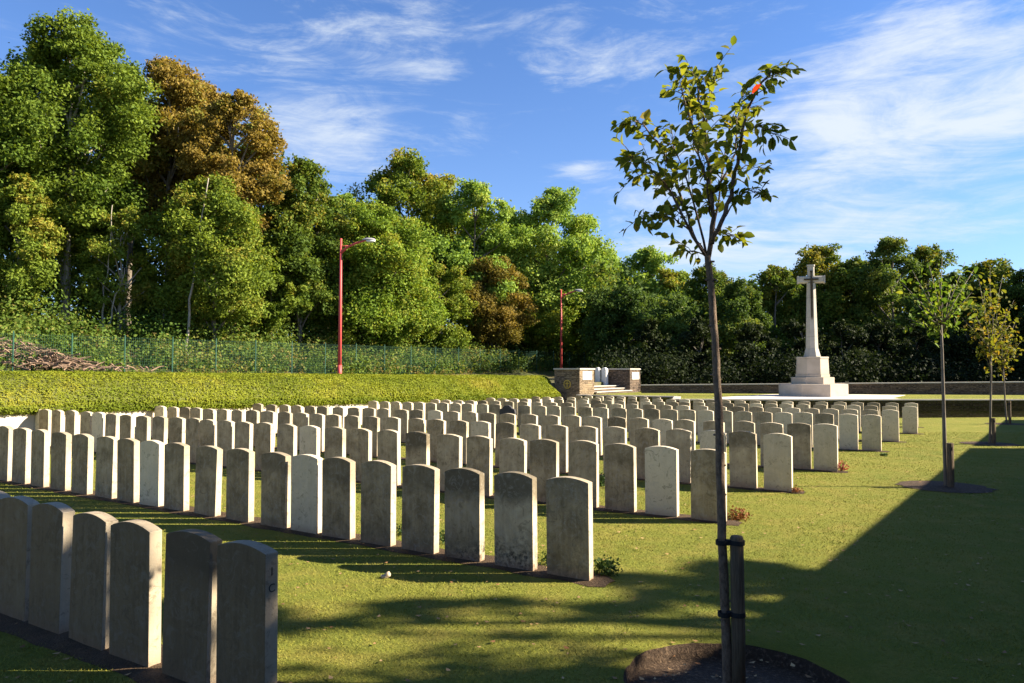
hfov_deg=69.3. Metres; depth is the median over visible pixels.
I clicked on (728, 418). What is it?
headstone
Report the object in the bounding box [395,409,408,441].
headstone
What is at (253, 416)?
headstone
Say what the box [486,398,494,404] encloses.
headstone
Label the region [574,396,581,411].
headstone
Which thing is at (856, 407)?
headstone
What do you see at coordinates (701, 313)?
deep wood
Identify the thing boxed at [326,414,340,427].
headstone
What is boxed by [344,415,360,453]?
headstone
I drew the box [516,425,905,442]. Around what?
soil bed
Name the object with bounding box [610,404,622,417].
headstone
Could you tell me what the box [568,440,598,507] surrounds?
headstone
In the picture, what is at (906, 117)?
sky
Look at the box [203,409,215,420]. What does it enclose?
headstone
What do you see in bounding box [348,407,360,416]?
headstone
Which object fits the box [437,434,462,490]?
headstone
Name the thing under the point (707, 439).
headstone
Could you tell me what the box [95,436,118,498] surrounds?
headstone
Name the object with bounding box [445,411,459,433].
headstone
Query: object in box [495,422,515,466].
headstone
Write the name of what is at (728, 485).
soil bed
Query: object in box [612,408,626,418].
headstone
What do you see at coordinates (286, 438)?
headstone
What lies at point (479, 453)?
headstone
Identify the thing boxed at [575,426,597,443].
headstone
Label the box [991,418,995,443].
stake
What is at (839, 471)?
soil bed
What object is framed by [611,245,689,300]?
tree
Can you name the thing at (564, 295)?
street lamp
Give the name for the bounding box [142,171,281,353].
tree
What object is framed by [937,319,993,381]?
bush
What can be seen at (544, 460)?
headstone
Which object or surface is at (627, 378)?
gate pier
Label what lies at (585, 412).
headstone
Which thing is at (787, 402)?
headstone
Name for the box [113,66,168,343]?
tree
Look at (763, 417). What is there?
headstone
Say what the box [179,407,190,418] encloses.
headstone
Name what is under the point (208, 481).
headstone
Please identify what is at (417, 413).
headstone
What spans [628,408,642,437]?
headstone
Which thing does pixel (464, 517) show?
headstone
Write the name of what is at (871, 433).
headstone
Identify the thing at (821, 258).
tree
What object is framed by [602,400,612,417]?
headstone
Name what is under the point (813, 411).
headstone
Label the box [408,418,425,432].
headstone
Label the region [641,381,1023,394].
boundary wall
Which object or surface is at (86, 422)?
headstone
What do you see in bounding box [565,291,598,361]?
tree
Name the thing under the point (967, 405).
retaining wall
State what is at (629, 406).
headstone
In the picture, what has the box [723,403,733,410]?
headstone
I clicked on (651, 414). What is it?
headstone
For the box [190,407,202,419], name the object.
headstone
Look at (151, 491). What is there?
headstone
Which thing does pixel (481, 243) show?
tree
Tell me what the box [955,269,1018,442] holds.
young tree
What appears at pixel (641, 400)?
headstone
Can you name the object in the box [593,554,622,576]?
bedding plant
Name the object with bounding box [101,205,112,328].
tree
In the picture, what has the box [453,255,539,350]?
tree
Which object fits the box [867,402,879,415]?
headstone
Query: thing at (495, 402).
headstone
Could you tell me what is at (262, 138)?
tree
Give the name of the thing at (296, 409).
headstone
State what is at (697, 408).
headstone
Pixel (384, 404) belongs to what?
headstone
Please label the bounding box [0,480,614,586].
soil bed
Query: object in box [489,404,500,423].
headstone
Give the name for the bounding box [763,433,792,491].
headstone
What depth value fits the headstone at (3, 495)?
5.13 m
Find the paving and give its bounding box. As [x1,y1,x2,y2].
[713,394,903,398]
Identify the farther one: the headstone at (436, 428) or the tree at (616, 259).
the tree at (616, 259)
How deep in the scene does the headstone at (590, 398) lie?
34.64 m
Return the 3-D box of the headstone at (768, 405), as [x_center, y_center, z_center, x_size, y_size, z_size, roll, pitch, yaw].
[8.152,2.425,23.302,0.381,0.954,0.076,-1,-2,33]
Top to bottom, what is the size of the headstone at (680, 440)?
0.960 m
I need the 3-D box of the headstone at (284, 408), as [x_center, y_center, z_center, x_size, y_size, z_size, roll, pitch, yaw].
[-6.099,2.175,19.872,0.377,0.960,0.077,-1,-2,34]
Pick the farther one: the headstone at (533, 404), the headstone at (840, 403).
the headstone at (840, 403)
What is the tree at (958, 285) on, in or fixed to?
on the ground at (646, 662)
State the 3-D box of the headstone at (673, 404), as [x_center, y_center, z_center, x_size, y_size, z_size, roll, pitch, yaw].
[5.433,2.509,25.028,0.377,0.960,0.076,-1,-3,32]
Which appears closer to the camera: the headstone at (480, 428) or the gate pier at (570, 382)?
the headstone at (480, 428)
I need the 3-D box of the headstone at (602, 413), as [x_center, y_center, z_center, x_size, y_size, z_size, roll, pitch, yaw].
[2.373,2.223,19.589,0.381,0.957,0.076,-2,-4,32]
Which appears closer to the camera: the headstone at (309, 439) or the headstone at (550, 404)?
the headstone at (309, 439)
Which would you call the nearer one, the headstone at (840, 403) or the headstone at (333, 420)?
the headstone at (333, 420)
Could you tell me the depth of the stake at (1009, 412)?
25.69 m
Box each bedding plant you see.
[396,523,401,535]
[439,529,444,543]
[537,551,546,564]
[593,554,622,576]
[599,470,604,485]
[727,505,751,521]
[791,484,802,492]
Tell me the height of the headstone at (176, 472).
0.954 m
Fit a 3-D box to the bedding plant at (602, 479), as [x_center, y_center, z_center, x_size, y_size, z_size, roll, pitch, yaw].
[1.266,1.982,10.741,0.287,0.231,0.265,-1,-2,25]
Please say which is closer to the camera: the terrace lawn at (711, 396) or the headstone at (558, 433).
the headstone at (558, 433)
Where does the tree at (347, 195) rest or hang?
on the ground at (646, 662)
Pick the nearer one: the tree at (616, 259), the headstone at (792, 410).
the headstone at (792, 410)
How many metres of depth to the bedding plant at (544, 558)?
6.32 m
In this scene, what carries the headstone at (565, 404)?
on the ground at (646, 662)
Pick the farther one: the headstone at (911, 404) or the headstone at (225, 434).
the headstone at (911, 404)
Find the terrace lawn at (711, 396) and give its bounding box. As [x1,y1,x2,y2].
[582,392,1023,417]
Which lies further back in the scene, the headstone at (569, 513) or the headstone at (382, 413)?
the headstone at (382, 413)
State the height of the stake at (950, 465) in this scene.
0.751 m
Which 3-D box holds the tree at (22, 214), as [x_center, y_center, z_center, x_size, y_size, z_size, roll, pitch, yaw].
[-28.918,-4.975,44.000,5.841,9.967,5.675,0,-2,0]
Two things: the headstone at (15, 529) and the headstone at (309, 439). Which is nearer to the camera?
the headstone at (15, 529)
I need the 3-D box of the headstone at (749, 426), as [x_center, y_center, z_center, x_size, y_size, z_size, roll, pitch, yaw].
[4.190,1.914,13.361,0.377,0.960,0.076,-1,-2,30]
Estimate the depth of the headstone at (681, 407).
21.42 m
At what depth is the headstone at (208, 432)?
12.83 m
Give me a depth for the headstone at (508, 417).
16.03 m
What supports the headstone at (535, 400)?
on the ground at (646, 662)
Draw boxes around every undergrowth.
[0,281,594,374]
[561,336,1023,389]
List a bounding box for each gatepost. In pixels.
[595,367,600,381]
[601,367,607,384]
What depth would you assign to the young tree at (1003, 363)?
25.83 m
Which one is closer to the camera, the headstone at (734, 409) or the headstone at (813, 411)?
the headstone at (813, 411)
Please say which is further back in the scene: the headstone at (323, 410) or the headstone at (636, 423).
the headstone at (323, 410)
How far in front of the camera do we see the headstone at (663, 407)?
21.70 m
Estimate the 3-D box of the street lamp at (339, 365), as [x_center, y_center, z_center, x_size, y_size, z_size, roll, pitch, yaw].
[-7.949,-1.615,37.892,1.901,7.433,0.300,0,-2,0]
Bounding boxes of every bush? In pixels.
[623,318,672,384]
[668,316,722,382]
[726,322,782,383]
[766,318,833,371]
[822,319,877,382]
[851,317,922,381]
[894,321,951,380]
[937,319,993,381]
[986,319,1023,381]
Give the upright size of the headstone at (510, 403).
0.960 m
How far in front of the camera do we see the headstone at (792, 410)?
19.77 m
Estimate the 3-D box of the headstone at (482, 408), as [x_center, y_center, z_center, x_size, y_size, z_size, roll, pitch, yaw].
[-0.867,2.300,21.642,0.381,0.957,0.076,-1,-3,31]
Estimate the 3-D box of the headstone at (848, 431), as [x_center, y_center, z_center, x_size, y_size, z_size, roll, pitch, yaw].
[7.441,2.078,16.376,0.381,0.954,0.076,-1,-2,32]
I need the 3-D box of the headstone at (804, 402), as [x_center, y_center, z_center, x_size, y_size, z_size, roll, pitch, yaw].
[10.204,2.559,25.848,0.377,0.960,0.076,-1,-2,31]
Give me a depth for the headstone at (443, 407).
22.36 m
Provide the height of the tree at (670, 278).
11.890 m
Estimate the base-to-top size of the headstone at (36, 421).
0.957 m
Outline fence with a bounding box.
[0,331,590,374]
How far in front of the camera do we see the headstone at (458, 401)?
25.69 m
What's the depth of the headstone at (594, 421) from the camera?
14.89 m
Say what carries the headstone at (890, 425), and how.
on the ground at (646, 662)
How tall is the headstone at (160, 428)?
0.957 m
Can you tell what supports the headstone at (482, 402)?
on the ground at (646, 662)
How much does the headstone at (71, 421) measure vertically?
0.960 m
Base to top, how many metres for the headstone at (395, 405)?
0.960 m
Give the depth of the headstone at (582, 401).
26.82 m
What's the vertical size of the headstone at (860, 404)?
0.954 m
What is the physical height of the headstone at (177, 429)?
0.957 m
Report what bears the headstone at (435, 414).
on the ground at (646, 662)
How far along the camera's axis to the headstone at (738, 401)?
27.06 m
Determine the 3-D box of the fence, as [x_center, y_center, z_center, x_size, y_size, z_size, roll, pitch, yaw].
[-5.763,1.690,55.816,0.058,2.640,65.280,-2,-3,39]
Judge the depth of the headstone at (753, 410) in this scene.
20.30 m
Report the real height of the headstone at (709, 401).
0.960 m
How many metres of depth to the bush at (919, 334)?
45.99 m
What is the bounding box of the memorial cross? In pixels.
[779,264,847,396]
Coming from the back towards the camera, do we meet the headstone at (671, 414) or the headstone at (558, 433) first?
the headstone at (671, 414)
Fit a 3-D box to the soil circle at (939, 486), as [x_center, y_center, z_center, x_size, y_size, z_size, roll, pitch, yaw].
[6.319,2.120,10.856,1.294,0.019,1.240,0,-2,0]
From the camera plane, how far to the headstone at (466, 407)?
21.91 m
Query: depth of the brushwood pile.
35.37 m
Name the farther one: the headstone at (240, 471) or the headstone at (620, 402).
the headstone at (620, 402)
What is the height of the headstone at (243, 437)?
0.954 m
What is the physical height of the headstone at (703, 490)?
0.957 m
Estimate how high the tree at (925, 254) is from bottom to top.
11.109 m
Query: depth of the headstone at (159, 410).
18.16 m
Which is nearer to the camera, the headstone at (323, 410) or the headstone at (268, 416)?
the headstone at (268, 416)
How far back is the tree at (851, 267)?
53.44 m
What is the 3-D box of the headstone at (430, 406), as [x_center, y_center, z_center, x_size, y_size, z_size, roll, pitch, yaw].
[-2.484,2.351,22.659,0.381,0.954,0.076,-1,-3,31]
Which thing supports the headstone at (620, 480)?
on the ground at (646, 662)
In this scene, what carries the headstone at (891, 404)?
on the ground at (646, 662)
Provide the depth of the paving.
32.97 m
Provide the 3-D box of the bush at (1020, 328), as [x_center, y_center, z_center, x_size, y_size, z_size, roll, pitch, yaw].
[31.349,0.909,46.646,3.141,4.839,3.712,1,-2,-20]
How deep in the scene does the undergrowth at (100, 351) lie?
45.55 m
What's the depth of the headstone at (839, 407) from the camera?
22.22 m
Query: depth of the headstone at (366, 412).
18.24 m
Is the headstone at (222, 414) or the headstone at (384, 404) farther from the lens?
the headstone at (384, 404)
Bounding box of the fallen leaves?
[5,451,1023,682]
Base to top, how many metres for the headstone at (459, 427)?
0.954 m
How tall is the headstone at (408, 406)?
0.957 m
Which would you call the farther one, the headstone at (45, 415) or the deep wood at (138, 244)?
the deep wood at (138, 244)
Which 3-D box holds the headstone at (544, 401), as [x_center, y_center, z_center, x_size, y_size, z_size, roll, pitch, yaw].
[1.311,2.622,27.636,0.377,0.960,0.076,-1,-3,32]
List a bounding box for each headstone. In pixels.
[0,426,13,480]
[0,491,10,498]
[0,496,39,620]
[12,428,31,483]
[28,502,74,633]
[30,429,49,486]
[35,409,39,429]
[39,409,51,445]
[50,432,71,490]
[51,410,63,433]
[65,410,78,444]
[69,511,117,650]
[71,433,93,494]
[80,411,92,434]
[92,412,105,451]
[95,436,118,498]
[105,413,119,438]
[109,519,161,666]
[117,438,139,502]
[119,414,134,438]
[136,416,150,442]
[139,440,164,506]
[152,416,167,443]
[154,406,165,416]
[162,529,221,682]
[164,442,189,510]
[167,407,178,438]
[169,417,185,442]
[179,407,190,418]
[185,418,201,462]
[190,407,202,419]
[194,445,222,516]
[200,419,216,445]
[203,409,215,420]
[216,409,229,423]
[216,540,277,682]
[217,420,234,465]
[226,448,254,521]
[231,410,244,422]
[234,421,252,450]
[246,410,259,445]
[252,403,262,422]
[255,422,273,469]
[261,411,275,446]
[261,452,290,528]
[266,404,276,432]
[277,412,292,425]
[277,424,296,473]
[279,405,290,412]
[291,405,302,424]
[291,454,322,533]
[294,412,308,449]
[299,425,319,456]
[304,406,316,421]
[309,413,324,451]
[317,406,328,427]
[322,457,355,539]
[324,427,345,458]
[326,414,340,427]
[332,407,344,427]
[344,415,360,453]
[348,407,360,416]
[350,428,371,481]
[361,460,395,546]
[362,408,375,427]
[363,416,379,455]
[368,401,377,416]
[377,408,390,430]
[377,430,400,485]
[379,401,389,408]
[383,417,400,432]
[390,401,400,416]
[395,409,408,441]
[401,464,439,553]
[402,402,412,418]
[406,431,429,465]
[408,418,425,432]
[410,409,424,418]
[413,402,423,410]
[425,403,436,427]
[427,419,445,460]
[428,410,442,419]
[430,399,439,403]
[437,403,448,419]
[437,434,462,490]
[441,400,450,410]
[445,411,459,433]
[445,467,484,561]
[449,420,468,463]
[450,403,460,419]
[453,400,462,403]
[461,403,472,419]
[462,412,477,436]
[465,400,474,411]
[466,436,492,495]
[471,421,490,437]
[476,404,488,420]
[477,400,487,404]
[480,413,495,447]
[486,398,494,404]
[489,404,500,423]
[490,401,500,404]
[494,471,537,570]
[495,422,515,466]
[497,398,506,408]
[499,405,515,422]
[499,438,526,473]
[500,413,515,424]
[503,401,513,408]
[509,398,517,418]
[517,402,528,424]
[518,405,530,432]
[519,399,528,402]
[520,424,540,468]
[521,414,537,424]
[530,439,558,501]
[531,399,540,402]
[531,402,541,413]
[533,406,546,433]
[542,399,551,405]
[542,415,559,438]
[546,402,556,409]
[546,425,567,471]
[546,476,592,580]
[547,405,560,424]
[554,399,563,420]
[562,402,572,424]
[563,406,575,416]
[563,415,580,442]
[566,400,575,406]
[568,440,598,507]
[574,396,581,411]
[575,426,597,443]
[578,400,587,403]
[578,403,589,415]
[579,407,592,425]
[584,416,601,454]
[585,395,592,406]
[591,400,600,415]
[595,403,606,407]
[595,407,608,436]
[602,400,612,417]
[603,426,626,475]
[604,443,636,511]
[608,417,626,428]
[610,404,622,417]
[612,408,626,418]
[614,401,624,407]
[625,404,637,429]
[627,401,637,404]
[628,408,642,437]
[629,418,648,445]
[635,428,659,478]
[640,399,649,408]
[641,401,651,409]
[643,404,655,417]
[645,408,659,427]
[645,446,678,516]
[652,419,672,445]
[654,401,664,409]
[659,405,671,418]
[662,409,677,428]
[666,429,691,482]
[667,401,677,409]
[675,419,695,450]
[676,405,689,419]
[679,399,689,402]
[679,402,689,405]
[680,409,695,440]
[691,449,726,520]
[693,399,703,402]
[693,402,704,409]
[694,406,707,432]
[698,410,713,441]
[700,430,726,452]
[703,421,724,431]
[706,399,714,406]
[708,403,714,410]
[713,406,726,420]
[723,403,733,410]
[723,410,732,442]
[729,431,757,487]
[730,406,744,422]
[733,421,754,432]
[734,400,744,405]
[735,411,751,421]
[736,403,748,411]
[749,407,763,422]
[750,400,760,403]
[750,403,762,407]
[755,412,771,444]
[760,422,782,465]
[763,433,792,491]
[764,403,776,411]
[767,407,781,422]
[774,412,791,433]
[779,404,791,411]
[782,401,792,407]
[785,408,799,422]
[787,423,810,468]
[794,412,812,447]
[796,404,808,411]
[798,401,809,407]
[803,408,818,424]
[813,404,826,412]
[813,424,837,470]
[815,413,833,424]
[816,402,827,408]
[823,408,838,438]
[831,405,844,414]
[834,402,845,408]
[839,414,857,449]
[841,409,858,439]
[846,405,860,430]
[851,402,863,424]
[862,409,877,414]
[862,414,881,450]
[863,405,877,409]
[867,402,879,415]
[882,406,896,410]
[882,410,898,441]
[885,402,898,410]
[902,406,917,433]
[904,403,917,415]
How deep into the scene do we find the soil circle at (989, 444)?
17.91 m
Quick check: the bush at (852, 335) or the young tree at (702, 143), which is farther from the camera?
the bush at (852, 335)
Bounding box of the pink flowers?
[837,460,848,470]
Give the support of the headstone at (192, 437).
on the ground at (646, 662)
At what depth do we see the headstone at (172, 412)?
17.91 m
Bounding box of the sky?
[0,0,1023,339]
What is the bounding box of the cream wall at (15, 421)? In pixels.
[0,397,553,438]
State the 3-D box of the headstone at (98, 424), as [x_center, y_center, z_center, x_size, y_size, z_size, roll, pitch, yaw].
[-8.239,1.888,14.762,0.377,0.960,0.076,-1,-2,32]
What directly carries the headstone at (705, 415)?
on the ground at (646, 662)
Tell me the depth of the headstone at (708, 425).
13.67 m
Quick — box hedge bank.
[0,370,561,415]
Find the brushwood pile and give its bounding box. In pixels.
[0,337,162,371]
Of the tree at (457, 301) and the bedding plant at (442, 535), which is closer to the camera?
the bedding plant at (442, 535)
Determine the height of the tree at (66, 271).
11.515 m
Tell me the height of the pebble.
0.073 m
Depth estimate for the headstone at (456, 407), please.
22.11 m
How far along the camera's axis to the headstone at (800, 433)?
12.81 m
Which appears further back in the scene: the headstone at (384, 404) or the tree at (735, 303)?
the tree at (735, 303)
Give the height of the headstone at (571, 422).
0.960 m
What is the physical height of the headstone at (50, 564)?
0.960 m
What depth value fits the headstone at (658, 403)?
25.27 m
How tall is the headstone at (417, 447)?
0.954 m
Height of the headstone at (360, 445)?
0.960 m
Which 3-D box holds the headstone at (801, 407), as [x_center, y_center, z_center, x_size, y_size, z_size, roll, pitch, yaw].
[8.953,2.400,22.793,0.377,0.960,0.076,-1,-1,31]
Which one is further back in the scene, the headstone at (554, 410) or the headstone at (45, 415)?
the headstone at (554, 410)
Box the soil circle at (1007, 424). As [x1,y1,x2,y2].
[985,423,1023,424]
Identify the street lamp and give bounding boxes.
[337,238,375,373]
[560,289,582,367]
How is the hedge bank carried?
on the ground at (646, 662)
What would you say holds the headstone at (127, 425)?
on the ground at (646, 662)
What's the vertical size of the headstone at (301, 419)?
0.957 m
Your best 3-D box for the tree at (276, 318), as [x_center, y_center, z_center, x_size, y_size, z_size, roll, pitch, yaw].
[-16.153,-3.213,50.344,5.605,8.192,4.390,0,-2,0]
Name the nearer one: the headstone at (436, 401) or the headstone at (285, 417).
the headstone at (285, 417)
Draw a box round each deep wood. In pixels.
[0,46,649,367]
[575,269,1020,378]
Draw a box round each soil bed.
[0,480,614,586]
[0,613,283,682]
[50,446,742,525]
[151,438,804,493]
[275,433,848,472]
[426,428,889,451]
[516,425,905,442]
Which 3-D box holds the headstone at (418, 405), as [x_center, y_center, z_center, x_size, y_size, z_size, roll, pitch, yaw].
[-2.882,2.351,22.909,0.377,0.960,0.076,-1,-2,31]
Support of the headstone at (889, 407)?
on the ground at (646, 662)
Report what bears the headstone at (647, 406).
on the ground at (646, 662)
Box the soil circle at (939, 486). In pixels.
[896,481,997,492]
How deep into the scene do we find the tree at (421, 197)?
68.46 m
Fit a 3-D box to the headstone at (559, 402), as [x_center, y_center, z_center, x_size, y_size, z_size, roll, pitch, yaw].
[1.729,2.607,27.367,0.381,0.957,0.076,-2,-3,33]
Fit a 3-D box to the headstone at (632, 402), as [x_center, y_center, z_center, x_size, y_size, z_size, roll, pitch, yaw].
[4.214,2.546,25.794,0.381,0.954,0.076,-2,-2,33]
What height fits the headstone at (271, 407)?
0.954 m
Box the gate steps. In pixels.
[594,385,631,393]
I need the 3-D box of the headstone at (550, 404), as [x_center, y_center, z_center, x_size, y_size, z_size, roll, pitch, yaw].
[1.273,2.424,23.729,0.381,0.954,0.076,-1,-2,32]
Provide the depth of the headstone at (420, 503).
6.71 m
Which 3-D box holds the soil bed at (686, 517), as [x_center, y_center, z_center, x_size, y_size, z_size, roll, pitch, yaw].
[-4.029,2.112,12.166,15.460,0.040,0.419,-1,-3,32]
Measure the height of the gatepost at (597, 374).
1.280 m
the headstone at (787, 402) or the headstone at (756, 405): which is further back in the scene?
the headstone at (787, 402)
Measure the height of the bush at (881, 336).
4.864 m
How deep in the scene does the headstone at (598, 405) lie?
22.79 m
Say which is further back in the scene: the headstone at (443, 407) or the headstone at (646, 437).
the headstone at (443, 407)
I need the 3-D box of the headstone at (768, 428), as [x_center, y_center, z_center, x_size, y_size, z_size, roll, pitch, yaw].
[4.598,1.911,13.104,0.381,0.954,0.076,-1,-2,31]
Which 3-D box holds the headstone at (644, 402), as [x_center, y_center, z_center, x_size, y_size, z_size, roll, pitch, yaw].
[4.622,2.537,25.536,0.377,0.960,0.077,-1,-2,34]
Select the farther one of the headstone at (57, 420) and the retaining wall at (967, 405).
the retaining wall at (967, 405)
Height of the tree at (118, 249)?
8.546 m
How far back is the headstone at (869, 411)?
18.79 m
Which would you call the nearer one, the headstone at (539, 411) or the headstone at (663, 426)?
the headstone at (663, 426)
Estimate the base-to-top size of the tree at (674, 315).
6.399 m
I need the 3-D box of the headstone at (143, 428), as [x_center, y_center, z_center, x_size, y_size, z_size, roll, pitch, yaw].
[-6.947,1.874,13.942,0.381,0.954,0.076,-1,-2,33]
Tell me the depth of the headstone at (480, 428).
13.04 m
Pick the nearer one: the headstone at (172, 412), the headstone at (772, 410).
the headstone at (172, 412)
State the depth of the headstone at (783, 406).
23.06 m
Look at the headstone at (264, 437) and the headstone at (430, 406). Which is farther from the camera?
the headstone at (430, 406)
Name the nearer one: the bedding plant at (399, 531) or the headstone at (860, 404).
the bedding plant at (399, 531)
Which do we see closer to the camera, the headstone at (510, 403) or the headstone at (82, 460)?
the headstone at (82, 460)
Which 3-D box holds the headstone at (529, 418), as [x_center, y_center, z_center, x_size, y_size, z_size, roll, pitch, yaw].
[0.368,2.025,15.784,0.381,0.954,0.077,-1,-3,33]
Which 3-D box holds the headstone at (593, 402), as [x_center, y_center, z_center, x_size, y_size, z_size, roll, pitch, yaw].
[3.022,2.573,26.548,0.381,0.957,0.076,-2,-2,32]
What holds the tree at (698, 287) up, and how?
on the ground at (646, 662)
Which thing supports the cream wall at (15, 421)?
on the ground at (646, 662)
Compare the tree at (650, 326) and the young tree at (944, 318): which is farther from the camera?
the tree at (650, 326)
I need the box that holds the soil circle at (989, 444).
[960,441,1019,445]
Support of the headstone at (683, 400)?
on the ground at (646, 662)
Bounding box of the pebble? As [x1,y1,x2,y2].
[381,571,390,578]
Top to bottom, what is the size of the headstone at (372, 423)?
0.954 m
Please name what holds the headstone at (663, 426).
on the ground at (646, 662)
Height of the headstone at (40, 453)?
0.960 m
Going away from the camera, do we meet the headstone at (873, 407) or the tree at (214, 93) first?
the headstone at (873, 407)
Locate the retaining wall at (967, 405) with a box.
[576,394,1023,417]
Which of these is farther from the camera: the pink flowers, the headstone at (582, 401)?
the headstone at (582, 401)
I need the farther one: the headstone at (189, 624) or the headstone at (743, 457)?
the headstone at (743, 457)
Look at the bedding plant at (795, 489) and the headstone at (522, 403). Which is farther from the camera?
the headstone at (522, 403)
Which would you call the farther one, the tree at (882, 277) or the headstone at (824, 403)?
the tree at (882, 277)
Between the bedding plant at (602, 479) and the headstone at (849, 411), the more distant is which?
the headstone at (849, 411)
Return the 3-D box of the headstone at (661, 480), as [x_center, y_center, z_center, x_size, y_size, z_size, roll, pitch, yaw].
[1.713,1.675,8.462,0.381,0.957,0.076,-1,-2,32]
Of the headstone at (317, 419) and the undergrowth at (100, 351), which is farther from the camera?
the undergrowth at (100, 351)
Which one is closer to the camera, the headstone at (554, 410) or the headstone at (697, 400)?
the headstone at (554, 410)
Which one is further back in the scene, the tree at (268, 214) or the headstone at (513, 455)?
the tree at (268, 214)
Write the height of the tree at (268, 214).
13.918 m
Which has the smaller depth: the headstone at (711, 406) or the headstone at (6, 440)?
the headstone at (6, 440)
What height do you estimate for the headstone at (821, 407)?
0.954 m
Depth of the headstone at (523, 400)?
28.13 m
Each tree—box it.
[0,6,164,330]
[0,69,69,318]
[0,171,68,338]
[54,160,82,342]
[72,203,166,342]
[97,268,132,339]
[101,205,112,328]
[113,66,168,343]
[115,51,221,326]
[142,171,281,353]
[160,77,243,341]
[174,88,297,345]
[184,178,208,352]
[237,234,313,345]
[244,155,282,287]
[256,155,358,350]
[292,196,451,361]
[332,192,367,261]
[341,146,477,270]
[403,261,479,356]
[424,178,534,347]
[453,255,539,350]
[491,185,623,355]
[514,280,579,355]
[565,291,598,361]
[567,213,619,342]
[575,283,661,366]
[610,35,806,682]
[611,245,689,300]
[633,291,706,376]
[656,267,699,306]
[680,263,735,355]
[715,276,776,375]
[745,264,805,381]
[779,242,865,352]
[816,255,898,364]
[846,235,938,380]
[891,243,984,370]
[894,250,987,485]
[923,271,986,364]
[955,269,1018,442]
[958,257,1023,381]
[983,307,1023,422]
[992,269,1023,358]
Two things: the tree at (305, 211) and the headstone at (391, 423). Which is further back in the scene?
the tree at (305, 211)
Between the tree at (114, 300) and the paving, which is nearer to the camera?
the paving
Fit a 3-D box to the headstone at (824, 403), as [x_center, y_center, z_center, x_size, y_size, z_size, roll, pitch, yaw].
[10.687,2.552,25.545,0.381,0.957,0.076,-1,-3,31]
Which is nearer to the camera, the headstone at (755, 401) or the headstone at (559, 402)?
the headstone at (755, 401)
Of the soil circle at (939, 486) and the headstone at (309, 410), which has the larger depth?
the headstone at (309, 410)
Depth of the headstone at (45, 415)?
15.81 m
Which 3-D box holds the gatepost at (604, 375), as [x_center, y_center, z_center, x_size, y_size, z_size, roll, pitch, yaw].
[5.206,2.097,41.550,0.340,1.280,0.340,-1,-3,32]
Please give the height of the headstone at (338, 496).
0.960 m
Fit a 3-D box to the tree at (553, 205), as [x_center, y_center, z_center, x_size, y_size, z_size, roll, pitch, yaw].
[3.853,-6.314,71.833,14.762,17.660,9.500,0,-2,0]
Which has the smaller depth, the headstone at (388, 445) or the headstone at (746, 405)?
the headstone at (388, 445)
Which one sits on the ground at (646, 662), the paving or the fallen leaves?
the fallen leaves
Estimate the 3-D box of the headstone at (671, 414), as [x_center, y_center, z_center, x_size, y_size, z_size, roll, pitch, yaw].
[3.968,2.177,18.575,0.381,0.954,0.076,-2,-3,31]
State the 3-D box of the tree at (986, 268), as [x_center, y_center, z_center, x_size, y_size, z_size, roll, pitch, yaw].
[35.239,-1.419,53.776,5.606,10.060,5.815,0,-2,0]
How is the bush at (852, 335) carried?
on the ground at (646, 662)
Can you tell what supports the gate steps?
on the ground at (646, 662)
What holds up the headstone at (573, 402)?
on the ground at (646, 662)
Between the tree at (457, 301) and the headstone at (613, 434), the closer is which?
the headstone at (613, 434)
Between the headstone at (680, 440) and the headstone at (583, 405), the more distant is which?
the headstone at (583, 405)
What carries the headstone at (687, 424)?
on the ground at (646, 662)
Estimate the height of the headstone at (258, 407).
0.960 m
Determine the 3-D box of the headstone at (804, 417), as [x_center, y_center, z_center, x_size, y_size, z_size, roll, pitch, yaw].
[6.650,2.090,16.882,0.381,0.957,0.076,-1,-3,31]
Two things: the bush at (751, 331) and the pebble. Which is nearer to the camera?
the pebble
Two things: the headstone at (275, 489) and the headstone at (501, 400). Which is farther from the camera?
the headstone at (501, 400)
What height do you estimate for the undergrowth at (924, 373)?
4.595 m
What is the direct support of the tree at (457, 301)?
on the ground at (646, 662)
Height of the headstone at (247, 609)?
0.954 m
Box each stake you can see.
[715,535,745,682]
[946,443,954,486]
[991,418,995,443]
[1007,401,1011,423]
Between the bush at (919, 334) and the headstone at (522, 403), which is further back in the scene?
the bush at (919, 334)
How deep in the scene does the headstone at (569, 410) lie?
20.09 m
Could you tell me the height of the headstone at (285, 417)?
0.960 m
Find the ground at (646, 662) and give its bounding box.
[0,342,1023,682]
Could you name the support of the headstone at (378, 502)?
on the ground at (646, 662)
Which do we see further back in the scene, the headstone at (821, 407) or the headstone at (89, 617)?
the headstone at (821, 407)
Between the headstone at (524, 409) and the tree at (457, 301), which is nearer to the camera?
the headstone at (524, 409)
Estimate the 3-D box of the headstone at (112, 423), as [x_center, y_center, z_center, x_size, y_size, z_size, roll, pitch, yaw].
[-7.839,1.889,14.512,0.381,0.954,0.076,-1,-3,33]
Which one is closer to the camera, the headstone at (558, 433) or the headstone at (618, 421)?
the headstone at (558, 433)
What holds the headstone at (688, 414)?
on the ground at (646, 662)
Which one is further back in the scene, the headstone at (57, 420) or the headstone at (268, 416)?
the headstone at (268, 416)
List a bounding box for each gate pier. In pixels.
[553,368,594,402]
[608,368,640,391]
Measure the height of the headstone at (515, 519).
0.960 m
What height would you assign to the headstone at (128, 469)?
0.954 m
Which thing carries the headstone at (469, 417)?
on the ground at (646, 662)
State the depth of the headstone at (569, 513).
5.89 m

